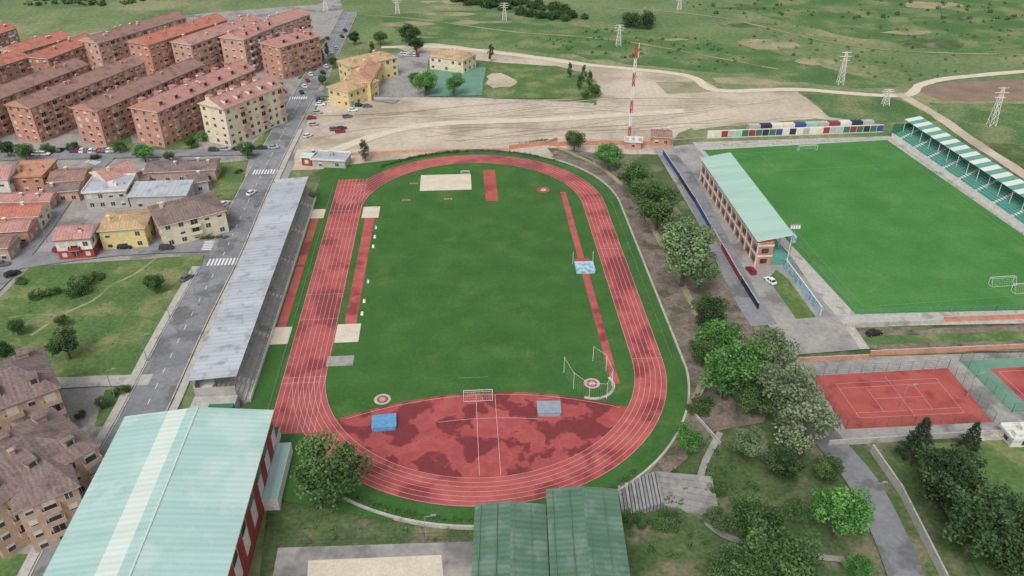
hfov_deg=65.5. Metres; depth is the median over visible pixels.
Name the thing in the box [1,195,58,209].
walls
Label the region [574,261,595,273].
pole vault mat
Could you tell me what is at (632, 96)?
radio mast
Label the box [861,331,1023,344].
grass strip
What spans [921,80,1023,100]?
ploughed field
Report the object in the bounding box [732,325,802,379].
broadleaf tree
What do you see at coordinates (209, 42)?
windows
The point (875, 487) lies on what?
street lamp
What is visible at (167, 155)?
broadleaf tree
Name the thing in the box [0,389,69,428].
windows
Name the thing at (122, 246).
parked car
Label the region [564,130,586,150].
broadleaf tree
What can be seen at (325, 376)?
track marking
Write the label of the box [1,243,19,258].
windows
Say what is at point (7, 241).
roof
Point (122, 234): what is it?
windows
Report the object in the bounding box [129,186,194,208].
walls
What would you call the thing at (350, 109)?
parked car
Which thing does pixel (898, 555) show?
asphalt road
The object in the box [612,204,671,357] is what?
railing
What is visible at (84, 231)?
roof
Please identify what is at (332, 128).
parked car
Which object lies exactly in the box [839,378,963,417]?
court marking
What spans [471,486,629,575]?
green roof pavilion
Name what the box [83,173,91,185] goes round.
walls
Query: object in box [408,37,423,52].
broadleaf tree
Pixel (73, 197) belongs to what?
windows
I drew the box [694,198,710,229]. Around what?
mural wall
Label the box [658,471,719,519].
paved terrace
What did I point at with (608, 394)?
curved kerb
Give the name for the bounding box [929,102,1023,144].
meadow patch
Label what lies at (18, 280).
broadleaf tree
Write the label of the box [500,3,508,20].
power pylon
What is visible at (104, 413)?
lawn
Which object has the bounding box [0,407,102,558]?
apartment block
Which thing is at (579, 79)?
poplar tree
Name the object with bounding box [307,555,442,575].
sand court
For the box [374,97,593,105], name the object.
boundary wall
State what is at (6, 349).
broadleaf tree
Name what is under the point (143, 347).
street lamp
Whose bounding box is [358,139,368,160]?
broadleaf tree
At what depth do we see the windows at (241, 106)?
309.84 m
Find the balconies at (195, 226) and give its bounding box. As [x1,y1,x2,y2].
[189,222,202,235]
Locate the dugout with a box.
[787,229,796,242]
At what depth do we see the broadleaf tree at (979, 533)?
136.58 m
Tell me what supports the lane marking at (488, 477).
on the running track at (658, 384)
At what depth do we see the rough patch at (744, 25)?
460.02 m
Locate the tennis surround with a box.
[799,352,1023,443]
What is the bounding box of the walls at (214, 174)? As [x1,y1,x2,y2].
[145,162,221,181]
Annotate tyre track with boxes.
[313,96,612,115]
[315,119,617,138]
[318,106,620,125]
[319,109,614,127]
[377,97,679,116]
[418,110,713,128]
[426,118,724,136]
[428,97,729,117]
[450,104,735,121]
[453,121,747,139]
[459,122,751,140]
[471,103,745,121]
[488,97,787,115]
[492,137,703,144]
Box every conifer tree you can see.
[894,416,936,464]
[951,421,981,456]
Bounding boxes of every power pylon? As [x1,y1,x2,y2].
[393,0,400,14]
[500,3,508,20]
[615,25,623,45]
[836,51,851,84]
[881,89,894,105]
[986,87,1008,126]
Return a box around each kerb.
[29,266,200,575]
[166,93,315,410]
[211,162,253,245]
[263,15,339,144]
[328,14,356,68]
[584,377,614,399]
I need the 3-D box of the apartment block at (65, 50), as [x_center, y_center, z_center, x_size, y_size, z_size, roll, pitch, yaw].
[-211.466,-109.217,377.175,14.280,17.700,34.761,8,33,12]
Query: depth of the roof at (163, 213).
242.09 m
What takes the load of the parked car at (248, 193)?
on the asphalt road at (159, 397)
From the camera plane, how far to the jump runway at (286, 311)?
225.33 m
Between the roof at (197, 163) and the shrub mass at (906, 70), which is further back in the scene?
the shrub mass at (906, 70)
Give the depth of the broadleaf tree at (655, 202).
241.35 m
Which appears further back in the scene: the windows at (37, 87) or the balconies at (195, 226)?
the windows at (37, 87)
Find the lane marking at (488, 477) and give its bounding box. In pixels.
[292,155,666,505]
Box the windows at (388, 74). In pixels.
[339,59,395,79]
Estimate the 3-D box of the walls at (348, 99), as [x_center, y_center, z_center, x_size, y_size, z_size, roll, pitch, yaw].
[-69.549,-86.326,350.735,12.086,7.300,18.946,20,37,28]
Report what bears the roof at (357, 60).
on the walls at (390, 65)
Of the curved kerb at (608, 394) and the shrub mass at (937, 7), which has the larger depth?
the shrub mass at (937, 7)
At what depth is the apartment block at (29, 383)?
164.57 m
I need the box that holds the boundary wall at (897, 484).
[870,444,948,575]
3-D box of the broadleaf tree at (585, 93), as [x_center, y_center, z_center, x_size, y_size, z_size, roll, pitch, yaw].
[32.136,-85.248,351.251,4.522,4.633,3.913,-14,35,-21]
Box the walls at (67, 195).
[57,184,83,201]
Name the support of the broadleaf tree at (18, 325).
on the park lawn at (89, 322)
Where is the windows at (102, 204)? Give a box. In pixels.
[87,179,134,206]
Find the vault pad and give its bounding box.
[574,258,589,261]
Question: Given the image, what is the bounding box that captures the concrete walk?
[847,311,1023,325]
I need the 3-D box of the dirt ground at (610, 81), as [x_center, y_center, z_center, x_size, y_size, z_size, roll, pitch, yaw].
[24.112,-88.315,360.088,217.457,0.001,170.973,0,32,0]
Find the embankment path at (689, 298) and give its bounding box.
[556,146,708,477]
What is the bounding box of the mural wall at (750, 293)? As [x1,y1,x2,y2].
[741,277,759,308]
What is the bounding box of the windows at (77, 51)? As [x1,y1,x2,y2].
[28,47,88,69]
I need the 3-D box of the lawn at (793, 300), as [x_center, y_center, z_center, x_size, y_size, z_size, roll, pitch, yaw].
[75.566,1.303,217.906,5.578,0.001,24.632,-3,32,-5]
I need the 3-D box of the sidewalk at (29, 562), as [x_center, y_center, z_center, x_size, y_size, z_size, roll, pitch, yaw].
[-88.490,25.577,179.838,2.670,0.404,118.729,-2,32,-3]
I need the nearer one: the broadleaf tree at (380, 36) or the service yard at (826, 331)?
the service yard at (826, 331)
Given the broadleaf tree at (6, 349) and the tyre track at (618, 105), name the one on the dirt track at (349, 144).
the tyre track at (618, 105)
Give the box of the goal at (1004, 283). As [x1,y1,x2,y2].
[988,276,1015,286]
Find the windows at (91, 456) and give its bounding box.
[0,450,99,552]
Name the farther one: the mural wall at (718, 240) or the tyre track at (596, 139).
the tyre track at (596, 139)
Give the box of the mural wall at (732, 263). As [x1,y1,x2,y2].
[721,243,741,280]
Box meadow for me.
[260,136,1023,575]
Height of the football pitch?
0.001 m
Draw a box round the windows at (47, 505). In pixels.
[23,488,82,548]
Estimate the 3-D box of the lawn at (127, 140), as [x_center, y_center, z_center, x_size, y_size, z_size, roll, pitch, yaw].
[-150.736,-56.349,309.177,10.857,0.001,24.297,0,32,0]
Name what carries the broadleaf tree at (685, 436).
on the dark embankment
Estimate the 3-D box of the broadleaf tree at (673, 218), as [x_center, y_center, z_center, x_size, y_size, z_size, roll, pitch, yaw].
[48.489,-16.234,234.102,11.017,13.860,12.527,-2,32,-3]
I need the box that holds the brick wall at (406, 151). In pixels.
[351,148,508,155]
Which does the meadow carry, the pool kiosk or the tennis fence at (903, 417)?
the tennis fence at (903, 417)
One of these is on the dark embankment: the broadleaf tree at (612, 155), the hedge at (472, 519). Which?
the broadleaf tree at (612, 155)
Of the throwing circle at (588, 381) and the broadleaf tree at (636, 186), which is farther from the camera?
the broadleaf tree at (636, 186)
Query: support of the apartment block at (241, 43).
on the town pavement
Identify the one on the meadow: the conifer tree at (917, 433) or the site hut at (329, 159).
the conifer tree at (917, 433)
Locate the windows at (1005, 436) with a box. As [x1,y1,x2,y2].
[1003,433,1023,445]
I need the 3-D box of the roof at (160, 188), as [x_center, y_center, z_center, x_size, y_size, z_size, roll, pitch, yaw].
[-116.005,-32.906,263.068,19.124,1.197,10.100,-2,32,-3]
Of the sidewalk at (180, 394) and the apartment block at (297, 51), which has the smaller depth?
the sidewalk at (180, 394)
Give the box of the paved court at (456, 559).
[273,541,472,575]
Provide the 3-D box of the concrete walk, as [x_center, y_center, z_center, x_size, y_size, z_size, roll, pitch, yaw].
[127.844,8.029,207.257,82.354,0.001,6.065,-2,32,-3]
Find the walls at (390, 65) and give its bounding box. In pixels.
[338,58,397,80]
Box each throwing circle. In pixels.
[374,394,390,404]
[377,396,387,402]
[537,187,549,192]
[584,378,599,388]
[586,380,597,386]
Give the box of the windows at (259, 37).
[223,28,277,70]
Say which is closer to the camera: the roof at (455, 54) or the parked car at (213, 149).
the parked car at (213, 149)
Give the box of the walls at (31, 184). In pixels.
[12,163,57,191]
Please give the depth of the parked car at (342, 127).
320.63 m
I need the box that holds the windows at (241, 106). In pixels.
[202,89,285,143]
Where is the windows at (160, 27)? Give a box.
[82,19,185,69]
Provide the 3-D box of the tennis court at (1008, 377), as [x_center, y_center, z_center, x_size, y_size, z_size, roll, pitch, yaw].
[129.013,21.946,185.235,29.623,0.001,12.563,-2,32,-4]
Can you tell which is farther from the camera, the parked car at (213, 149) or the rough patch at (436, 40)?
the rough patch at (436, 40)
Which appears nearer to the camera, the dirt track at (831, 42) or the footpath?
the footpath
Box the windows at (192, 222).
[152,213,224,244]
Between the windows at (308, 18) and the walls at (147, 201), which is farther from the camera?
the windows at (308, 18)
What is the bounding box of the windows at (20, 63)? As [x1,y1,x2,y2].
[0,59,30,84]
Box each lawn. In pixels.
[0,255,203,376]
[0,554,38,575]
[95,388,132,425]
[107,135,132,150]
[150,133,197,149]
[199,163,252,239]
[212,160,247,199]
[245,150,687,524]
[253,101,287,154]
[298,38,325,78]
[482,63,593,98]
[770,270,815,318]
[909,440,1023,575]
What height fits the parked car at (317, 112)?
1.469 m
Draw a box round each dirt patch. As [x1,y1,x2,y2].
[486,73,516,87]
[683,95,816,122]
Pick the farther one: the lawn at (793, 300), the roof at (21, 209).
the roof at (21, 209)
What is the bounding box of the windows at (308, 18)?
[278,17,310,35]
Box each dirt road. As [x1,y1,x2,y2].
[381,45,1023,96]
[691,114,877,129]
[893,93,1023,178]
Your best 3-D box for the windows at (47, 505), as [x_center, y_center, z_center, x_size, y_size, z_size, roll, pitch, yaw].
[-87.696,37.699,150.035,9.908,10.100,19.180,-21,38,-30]
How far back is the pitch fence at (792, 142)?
308.51 m
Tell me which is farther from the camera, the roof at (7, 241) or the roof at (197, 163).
the roof at (197, 163)
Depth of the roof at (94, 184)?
262.21 m
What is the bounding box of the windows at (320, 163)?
[318,159,348,166]
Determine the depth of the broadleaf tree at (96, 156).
295.21 m
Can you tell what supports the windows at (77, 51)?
in the apartment block at (65, 50)
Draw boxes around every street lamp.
[139,333,148,360]
[424,514,435,541]
[869,481,887,503]
[966,372,984,396]
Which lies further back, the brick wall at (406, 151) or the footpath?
the brick wall at (406, 151)
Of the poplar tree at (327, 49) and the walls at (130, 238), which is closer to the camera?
the walls at (130, 238)
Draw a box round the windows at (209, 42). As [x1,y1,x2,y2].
[173,38,223,72]
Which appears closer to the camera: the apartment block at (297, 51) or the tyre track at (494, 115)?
the tyre track at (494, 115)
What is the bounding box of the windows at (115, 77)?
[8,64,144,140]
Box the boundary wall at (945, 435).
[828,430,1000,444]
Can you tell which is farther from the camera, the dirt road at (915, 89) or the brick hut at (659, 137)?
the dirt road at (915, 89)
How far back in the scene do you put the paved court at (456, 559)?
143.82 m
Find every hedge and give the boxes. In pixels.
[200,234,228,239]
[305,466,637,522]
[380,149,555,166]
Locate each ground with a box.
[0,0,1023,575]
[292,43,827,169]
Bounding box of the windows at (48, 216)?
[8,207,49,225]
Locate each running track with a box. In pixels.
[272,179,366,433]
[292,155,666,506]
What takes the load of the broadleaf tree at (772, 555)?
on the meadow
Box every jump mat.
[371,413,395,431]
[537,401,561,416]
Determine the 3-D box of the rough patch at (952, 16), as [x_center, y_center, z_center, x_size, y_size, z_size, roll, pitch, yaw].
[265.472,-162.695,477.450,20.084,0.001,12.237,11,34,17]
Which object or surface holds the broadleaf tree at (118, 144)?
on the town pavement
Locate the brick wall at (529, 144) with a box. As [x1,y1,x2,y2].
[509,137,556,148]
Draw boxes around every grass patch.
[656,81,710,93]
[712,77,811,89]
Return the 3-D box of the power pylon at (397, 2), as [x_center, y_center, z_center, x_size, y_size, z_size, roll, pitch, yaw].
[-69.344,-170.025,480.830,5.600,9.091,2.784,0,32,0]
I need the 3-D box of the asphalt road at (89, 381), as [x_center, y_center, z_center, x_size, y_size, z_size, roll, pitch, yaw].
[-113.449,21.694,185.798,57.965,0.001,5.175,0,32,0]
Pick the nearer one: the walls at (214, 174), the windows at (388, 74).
the walls at (214, 174)
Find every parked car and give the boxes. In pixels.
[0,260,9,266]
[3,269,20,277]
[20,242,27,247]
[38,151,50,155]
[56,147,64,152]
[117,244,131,249]
[158,244,173,250]
[179,273,193,281]
[208,147,219,151]
[220,146,230,150]
[221,200,229,206]
[246,190,256,195]
[256,145,266,149]
[268,144,278,148]
[303,133,312,137]
[306,115,316,119]
[309,121,318,125]
[313,110,322,113]
[315,102,324,105]
[329,126,336,130]
[335,129,345,132]
[337,125,346,129]
[342,114,352,118]
[348,107,357,111]
[362,103,371,107]
[745,266,756,274]
[763,276,776,284]
[865,328,882,336]
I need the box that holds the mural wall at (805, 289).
[784,258,822,315]
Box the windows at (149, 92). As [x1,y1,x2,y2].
[75,67,202,143]
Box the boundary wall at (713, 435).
[693,381,720,445]
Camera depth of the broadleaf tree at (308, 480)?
146.57 m
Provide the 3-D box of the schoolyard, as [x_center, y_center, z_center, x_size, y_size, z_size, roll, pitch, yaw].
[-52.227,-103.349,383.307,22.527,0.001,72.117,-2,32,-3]
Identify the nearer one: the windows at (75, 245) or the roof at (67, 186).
the windows at (75, 245)
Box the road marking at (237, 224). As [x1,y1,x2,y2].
[86,20,345,404]
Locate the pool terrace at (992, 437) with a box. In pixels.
[980,434,1002,440]
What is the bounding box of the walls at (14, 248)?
[0,237,20,260]
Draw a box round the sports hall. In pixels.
[43,403,292,575]
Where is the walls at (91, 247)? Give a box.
[54,231,102,259]
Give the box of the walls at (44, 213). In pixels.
[37,205,51,229]
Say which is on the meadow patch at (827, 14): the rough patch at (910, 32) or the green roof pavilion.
the rough patch at (910, 32)
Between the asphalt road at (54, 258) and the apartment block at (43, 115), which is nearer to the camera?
the asphalt road at (54, 258)
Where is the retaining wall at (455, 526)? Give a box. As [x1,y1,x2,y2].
[343,151,689,529]
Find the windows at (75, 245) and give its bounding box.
[58,232,101,256]
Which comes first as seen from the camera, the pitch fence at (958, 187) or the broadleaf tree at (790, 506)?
the broadleaf tree at (790, 506)
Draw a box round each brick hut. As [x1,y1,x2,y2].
[624,136,642,148]
[651,127,672,145]
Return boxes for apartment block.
[0,21,20,54]
[0,30,71,54]
[0,49,32,84]
[0,57,88,137]
[0,346,70,430]
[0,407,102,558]
[3,54,146,142]
[9,444,82,552]
[26,33,89,72]
[70,56,204,146]
[78,10,186,70]
[126,13,228,74]
[128,60,255,147]
[170,13,261,74]
[197,75,287,146]
[218,19,279,72]
[245,7,312,35]
[258,27,322,78]
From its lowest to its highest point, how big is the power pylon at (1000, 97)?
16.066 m
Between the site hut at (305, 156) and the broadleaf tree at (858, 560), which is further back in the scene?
the site hut at (305, 156)
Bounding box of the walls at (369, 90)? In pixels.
[364,66,382,100]
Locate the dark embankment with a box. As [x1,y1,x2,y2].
[548,148,780,496]
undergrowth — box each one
[297,507,468,543]
[611,441,762,559]
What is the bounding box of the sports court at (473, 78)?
[430,68,485,95]
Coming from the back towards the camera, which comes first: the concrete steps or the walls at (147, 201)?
the walls at (147, 201)
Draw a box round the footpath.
[697,431,843,562]
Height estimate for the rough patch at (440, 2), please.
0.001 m
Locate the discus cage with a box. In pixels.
[564,348,612,398]
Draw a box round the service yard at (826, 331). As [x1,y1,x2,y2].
[655,144,859,354]
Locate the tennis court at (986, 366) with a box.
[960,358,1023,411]
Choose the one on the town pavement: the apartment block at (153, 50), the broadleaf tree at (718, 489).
the apartment block at (153, 50)
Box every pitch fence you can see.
[700,137,886,146]
[796,241,855,308]
[850,304,1020,315]
[892,140,1022,232]
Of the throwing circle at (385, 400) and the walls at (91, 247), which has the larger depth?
the walls at (91, 247)
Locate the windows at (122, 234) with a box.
[104,216,154,247]
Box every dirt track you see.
[298,109,684,161]
[357,14,776,68]
[604,7,1023,54]
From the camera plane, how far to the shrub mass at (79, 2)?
503.65 m
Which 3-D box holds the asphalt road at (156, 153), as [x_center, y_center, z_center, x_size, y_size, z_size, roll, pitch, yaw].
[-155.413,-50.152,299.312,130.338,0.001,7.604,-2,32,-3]
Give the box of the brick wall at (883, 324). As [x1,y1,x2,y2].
[846,320,944,327]
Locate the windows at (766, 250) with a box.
[701,168,768,263]
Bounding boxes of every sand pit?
[269,327,291,344]
[310,209,325,217]
[334,324,360,342]
[362,206,379,217]
[420,174,471,190]
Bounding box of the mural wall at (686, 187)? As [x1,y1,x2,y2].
[679,174,694,201]
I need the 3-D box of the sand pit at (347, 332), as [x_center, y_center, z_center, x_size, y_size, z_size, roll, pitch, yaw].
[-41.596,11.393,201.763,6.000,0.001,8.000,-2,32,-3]
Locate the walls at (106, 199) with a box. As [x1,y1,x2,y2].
[84,178,135,209]
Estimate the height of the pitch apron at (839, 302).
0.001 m
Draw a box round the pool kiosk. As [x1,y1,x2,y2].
[999,422,1023,446]
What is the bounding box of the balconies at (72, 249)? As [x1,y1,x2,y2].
[67,246,79,251]
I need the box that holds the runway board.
[285,294,295,297]
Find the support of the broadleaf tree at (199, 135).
on the town pavement
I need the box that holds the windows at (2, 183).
[0,179,15,191]
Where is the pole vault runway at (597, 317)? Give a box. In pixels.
[560,192,619,383]
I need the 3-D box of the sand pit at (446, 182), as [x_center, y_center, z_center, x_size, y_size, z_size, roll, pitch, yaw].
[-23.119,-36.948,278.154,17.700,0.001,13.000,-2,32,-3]
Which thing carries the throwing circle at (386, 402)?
on the stadium lawn at (460, 287)
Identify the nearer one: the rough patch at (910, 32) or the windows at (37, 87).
the windows at (37, 87)
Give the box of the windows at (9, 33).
[0,30,18,53]
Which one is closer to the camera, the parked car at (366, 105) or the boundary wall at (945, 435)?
the boundary wall at (945, 435)
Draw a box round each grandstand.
[188,176,315,408]
[699,152,793,265]
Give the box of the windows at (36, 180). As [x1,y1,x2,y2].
[12,165,55,191]
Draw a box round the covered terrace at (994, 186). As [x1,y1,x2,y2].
[891,116,1023,229]
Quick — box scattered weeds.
[21,263,154,369]
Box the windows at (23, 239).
[20,226,37,241]
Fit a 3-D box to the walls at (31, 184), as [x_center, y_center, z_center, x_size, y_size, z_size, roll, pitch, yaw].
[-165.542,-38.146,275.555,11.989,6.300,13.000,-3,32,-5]
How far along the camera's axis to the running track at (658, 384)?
186.35 m
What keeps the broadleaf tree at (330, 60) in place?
on the ground at (48, 16)
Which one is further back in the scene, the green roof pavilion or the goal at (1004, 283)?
the goal at (1004, 283)
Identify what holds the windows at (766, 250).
in the football grandstand at (755, 221)
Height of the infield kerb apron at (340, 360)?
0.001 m
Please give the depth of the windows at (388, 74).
373.80 m
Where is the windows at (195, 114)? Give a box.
[133,71,253,145]
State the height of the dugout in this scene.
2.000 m
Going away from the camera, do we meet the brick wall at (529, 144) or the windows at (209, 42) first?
the brick wall at (529, 144)
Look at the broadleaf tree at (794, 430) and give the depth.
159.81 m
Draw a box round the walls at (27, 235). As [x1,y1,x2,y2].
[0,220,39,242]
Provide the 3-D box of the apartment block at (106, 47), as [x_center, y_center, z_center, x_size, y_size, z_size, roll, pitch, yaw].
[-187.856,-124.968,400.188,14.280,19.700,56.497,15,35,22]
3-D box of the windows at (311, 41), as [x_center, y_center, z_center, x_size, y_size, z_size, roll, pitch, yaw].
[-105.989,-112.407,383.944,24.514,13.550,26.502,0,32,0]
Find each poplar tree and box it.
[324,42,328,55]
[369,41,375,51]
[487,44,493,58]
[567,62,572,77]
[577,74,582,87]
[581,65,586,81]
[586,70,592,86]
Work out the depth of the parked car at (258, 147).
302.90 m
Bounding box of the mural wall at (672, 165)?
[663,150,679,177]
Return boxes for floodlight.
[789,224,800,251]
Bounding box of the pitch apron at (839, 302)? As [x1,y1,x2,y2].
[693,136,1023,316]
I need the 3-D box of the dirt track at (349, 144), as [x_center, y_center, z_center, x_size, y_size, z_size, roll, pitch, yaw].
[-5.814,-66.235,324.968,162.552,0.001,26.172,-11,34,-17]
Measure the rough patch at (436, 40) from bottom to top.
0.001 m
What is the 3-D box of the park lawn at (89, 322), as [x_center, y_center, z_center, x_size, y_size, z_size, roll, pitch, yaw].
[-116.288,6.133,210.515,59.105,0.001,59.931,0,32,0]
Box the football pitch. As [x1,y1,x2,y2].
[704,140,1023,313]
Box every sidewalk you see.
[17,266,198,575]
[169,129,302,410]
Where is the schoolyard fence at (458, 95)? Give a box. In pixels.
[373,63,486,97]
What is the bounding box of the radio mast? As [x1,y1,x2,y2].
[601,43,655,135]
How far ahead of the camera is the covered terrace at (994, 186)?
279.28 m
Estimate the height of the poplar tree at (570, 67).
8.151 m
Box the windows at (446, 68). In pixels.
[431,56,474,71]
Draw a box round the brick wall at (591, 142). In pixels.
[549,140,651,145]
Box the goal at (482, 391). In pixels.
[463,389,492,401]
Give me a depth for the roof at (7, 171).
267.07 m
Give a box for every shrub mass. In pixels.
[23,0,143,5]
[450,0,588,21]
[515,27,754,69]
[687,0,1016,22]
[749,14,1023,80]
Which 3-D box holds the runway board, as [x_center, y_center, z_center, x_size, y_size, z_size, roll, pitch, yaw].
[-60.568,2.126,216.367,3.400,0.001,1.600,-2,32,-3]
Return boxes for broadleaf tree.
[0,141,13,156]
[0,339,14,357]
[6,318,25,334]
[12,143,35,159]
[15,276,27,284]
[27,288,45,300]
[39,143,55,153]
[43,326,78,359]
[44,286,60,298]
[52,314,69,326]
[62,273,93,298]
[64,141,78,150]
[74,409,85,418]
[88,270,104,280]
[90,154,100,159]
[94,395,110,407]
[110,384,130,397]
[111,139,127,152]
[130,143,153,162]
[142,274,165,293]
[162,151,174,159]
[183,135,196,148]
[195,130,207,140]
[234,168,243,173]
[235,140,254,158]
[288,427,372,510]
[317,75,327,84]
[326,56,337,68]
[346,31,359,44]
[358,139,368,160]
[372,31,387,44]
[397,22,421,42]
[407,72,420,86]
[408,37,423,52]
[412,70,438,95]
[445,72,464,95]
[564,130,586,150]
[581,89,590,99]
[588,84,600,97]
[594,142,623,169]
[616,160,655,189]
[621,9,655,28]
[621,508,647,529]
[628,179,662,201]
[632,181,680,229]
[651,506,682,532]
[659,211,696,234]
[659,215,717,286]
[674,421,709,454]
[679,255,721,291]
[685,393,716,417]
[688,332,719,365]
[689,293,729,327]
[694,318,744,356]
[698,336,771,400]
[702,505,731,531]
[703,540,758,575]
[707,477,727,496]
[724,491,787,545]
[730,424,767,461]
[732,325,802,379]
[732,380,776,416]
[737,518,826,575]
[756,360,825,421]
[761,443,807,481]
[772,391,842,460]
[778,496,810,523]
[807,484,876,538]
[813,451,845,484]
[841,552,877,575]
[913,442,991,513]
[942,481,1023,559]
[976,489,1023,540]
[980,524,1023,575]
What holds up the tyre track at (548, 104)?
on the dirt ground at (610, 81)
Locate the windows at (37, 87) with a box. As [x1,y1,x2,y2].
[0,67,86,135]
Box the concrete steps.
[618,470,663,514]
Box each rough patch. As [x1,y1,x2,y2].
[379,21,433,26]
[419,37,457,42]
[421,0,462,3]
[425,12,475,15]
[451,20,479,24]
[480,21,511,22]
[664,38,689,40]
[719,22,768,27]
[731,7,761,9]
[737,39,800,49]
[795,58,834,64]
[880,29,931,34]
[895,37,963,47]
[905,1,962,8]
[938,14,969,19]
[994,15,1023,18]
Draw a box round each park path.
[8,314,62,317]
[30,258,156,335]
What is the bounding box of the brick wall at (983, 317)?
[944,313,1023,321]
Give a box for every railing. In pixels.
[267,190,331,409]
[471,151,611,202]
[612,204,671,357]
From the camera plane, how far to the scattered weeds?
208.28 m
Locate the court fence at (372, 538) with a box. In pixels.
[275,532,472,546]
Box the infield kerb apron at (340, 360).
[326,355,353,365]
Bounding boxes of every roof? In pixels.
[0,163,21,179]
[0,189,57,203]
[0,201,49,218]
[0,216,37,232]
[0,233,19,248]
[10,159,57,177]
[43,177,84,192]
[46,166,93,182]
[51,220,99,241]
[80,173,136,193]
[89,160,138,181]
[96,209,150,231]
[126,180,194,197]
[137,169,150,179]
[143,157,220,172]
[147,191,226,227]
[185,170,208,183]
[326,72,379,92]
[337,48,397,67]
[348,51,382,82]
[428,44,476,60]
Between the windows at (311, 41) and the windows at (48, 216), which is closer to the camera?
the windows at (48, 216)
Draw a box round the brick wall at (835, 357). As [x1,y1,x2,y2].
[796,354,868,362]
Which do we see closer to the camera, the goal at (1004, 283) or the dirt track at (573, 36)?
the goal at (1004, 283)
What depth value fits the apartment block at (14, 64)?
357.62 m
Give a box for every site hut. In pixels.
[299,149,317,165]
[310,150,351,167]
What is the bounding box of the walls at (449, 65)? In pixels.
[429,55,475,73]
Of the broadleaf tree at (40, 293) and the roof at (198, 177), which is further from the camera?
the roof at (198, 177)
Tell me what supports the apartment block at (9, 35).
on the town pavement
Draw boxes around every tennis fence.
[812,359,996,427]
[960,349,1023,412]
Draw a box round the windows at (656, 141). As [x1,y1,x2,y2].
[651,138,667,143]
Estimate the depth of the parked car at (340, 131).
317.69 m
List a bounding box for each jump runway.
[277,218,318,326]
[345,218,373,323]
[483,170,497,200]
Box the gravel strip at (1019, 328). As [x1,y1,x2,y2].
[859,325,1023,351]
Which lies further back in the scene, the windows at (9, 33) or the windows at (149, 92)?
the windows at (9, 33)
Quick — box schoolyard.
[379,52,428,96]
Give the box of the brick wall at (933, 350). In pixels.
[869,344,1023,355]
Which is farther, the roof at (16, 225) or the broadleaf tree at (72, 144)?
the broadleaf tree at (72, 144)
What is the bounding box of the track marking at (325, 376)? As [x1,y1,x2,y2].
[274,179,661,475]
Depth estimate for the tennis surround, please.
188.04 m
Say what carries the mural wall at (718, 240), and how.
on the meadow
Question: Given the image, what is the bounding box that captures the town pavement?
[0,0,347,553]
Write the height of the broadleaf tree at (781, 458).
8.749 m
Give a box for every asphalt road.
[0,147,274,159]
[0,158,113,289]
[21,239,220,267]
[31,11,357,575]
[57,374,152,387]
[256,76,301,101]
[306,91,397,102]
[659,154,776,325]
[800,414,924,575]
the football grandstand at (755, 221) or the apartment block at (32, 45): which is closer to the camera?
the football grandstand at (755, 221)
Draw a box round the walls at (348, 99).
[328,81,378,107]
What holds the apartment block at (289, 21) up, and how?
on the town pavement
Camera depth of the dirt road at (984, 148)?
315.01 m
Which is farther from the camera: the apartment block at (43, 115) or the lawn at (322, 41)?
the lawn at (322, 41)
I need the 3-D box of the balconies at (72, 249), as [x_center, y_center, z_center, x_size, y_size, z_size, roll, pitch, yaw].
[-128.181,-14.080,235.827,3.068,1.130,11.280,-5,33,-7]
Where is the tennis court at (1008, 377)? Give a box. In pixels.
[991,367,1023,400]
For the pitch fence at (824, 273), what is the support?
on the meadow
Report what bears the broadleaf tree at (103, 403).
on the lawn at (104, 413)
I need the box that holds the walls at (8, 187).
[0,170,16,191]
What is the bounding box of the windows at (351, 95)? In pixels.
[330,84,377,104]
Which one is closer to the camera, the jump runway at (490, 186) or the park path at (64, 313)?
the park path at (64, 313)
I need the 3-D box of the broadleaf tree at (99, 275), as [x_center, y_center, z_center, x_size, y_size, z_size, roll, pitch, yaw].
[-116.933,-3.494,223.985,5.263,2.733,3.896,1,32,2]
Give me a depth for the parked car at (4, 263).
229.70 m
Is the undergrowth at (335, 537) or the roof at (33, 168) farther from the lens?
the roof at (33, 168)
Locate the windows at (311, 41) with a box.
[262,38,320,76]
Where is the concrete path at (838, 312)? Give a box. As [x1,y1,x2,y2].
[791,255,868,348]
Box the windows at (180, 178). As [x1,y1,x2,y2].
[151,169,218,180]
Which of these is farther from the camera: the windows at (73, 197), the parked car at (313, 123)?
the parked car at (313, 123)
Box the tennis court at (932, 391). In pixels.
[812,368,992,428]
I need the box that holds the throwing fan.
[337,392,626,477]
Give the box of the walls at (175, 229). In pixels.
[152,212,228,245]
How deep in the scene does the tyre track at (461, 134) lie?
319.44 m
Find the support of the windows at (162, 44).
in the apartment block at (153, 50)
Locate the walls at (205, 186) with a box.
[193,181,209,193]
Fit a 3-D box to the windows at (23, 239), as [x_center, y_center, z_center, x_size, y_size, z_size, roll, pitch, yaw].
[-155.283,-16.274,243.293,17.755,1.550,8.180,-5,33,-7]
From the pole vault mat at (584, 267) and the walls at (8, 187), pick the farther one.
the walls at (8, 187)
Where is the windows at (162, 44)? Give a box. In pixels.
[131,38,177,71]
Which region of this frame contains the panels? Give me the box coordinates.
[707,119,883,138]
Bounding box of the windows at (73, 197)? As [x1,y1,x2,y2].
[60,186,83,199]
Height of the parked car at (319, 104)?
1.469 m
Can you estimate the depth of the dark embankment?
212.21 m
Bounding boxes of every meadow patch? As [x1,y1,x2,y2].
[372,8,896,88]
[721,0,1023,51]
[803,94,935,122]
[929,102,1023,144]
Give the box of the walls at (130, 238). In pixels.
[98,217,155,249]
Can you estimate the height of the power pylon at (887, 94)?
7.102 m
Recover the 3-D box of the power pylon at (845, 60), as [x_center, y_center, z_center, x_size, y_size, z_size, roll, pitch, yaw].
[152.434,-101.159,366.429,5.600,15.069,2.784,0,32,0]
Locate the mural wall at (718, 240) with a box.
[711,225,721,246]
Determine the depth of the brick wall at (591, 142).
307.18 m

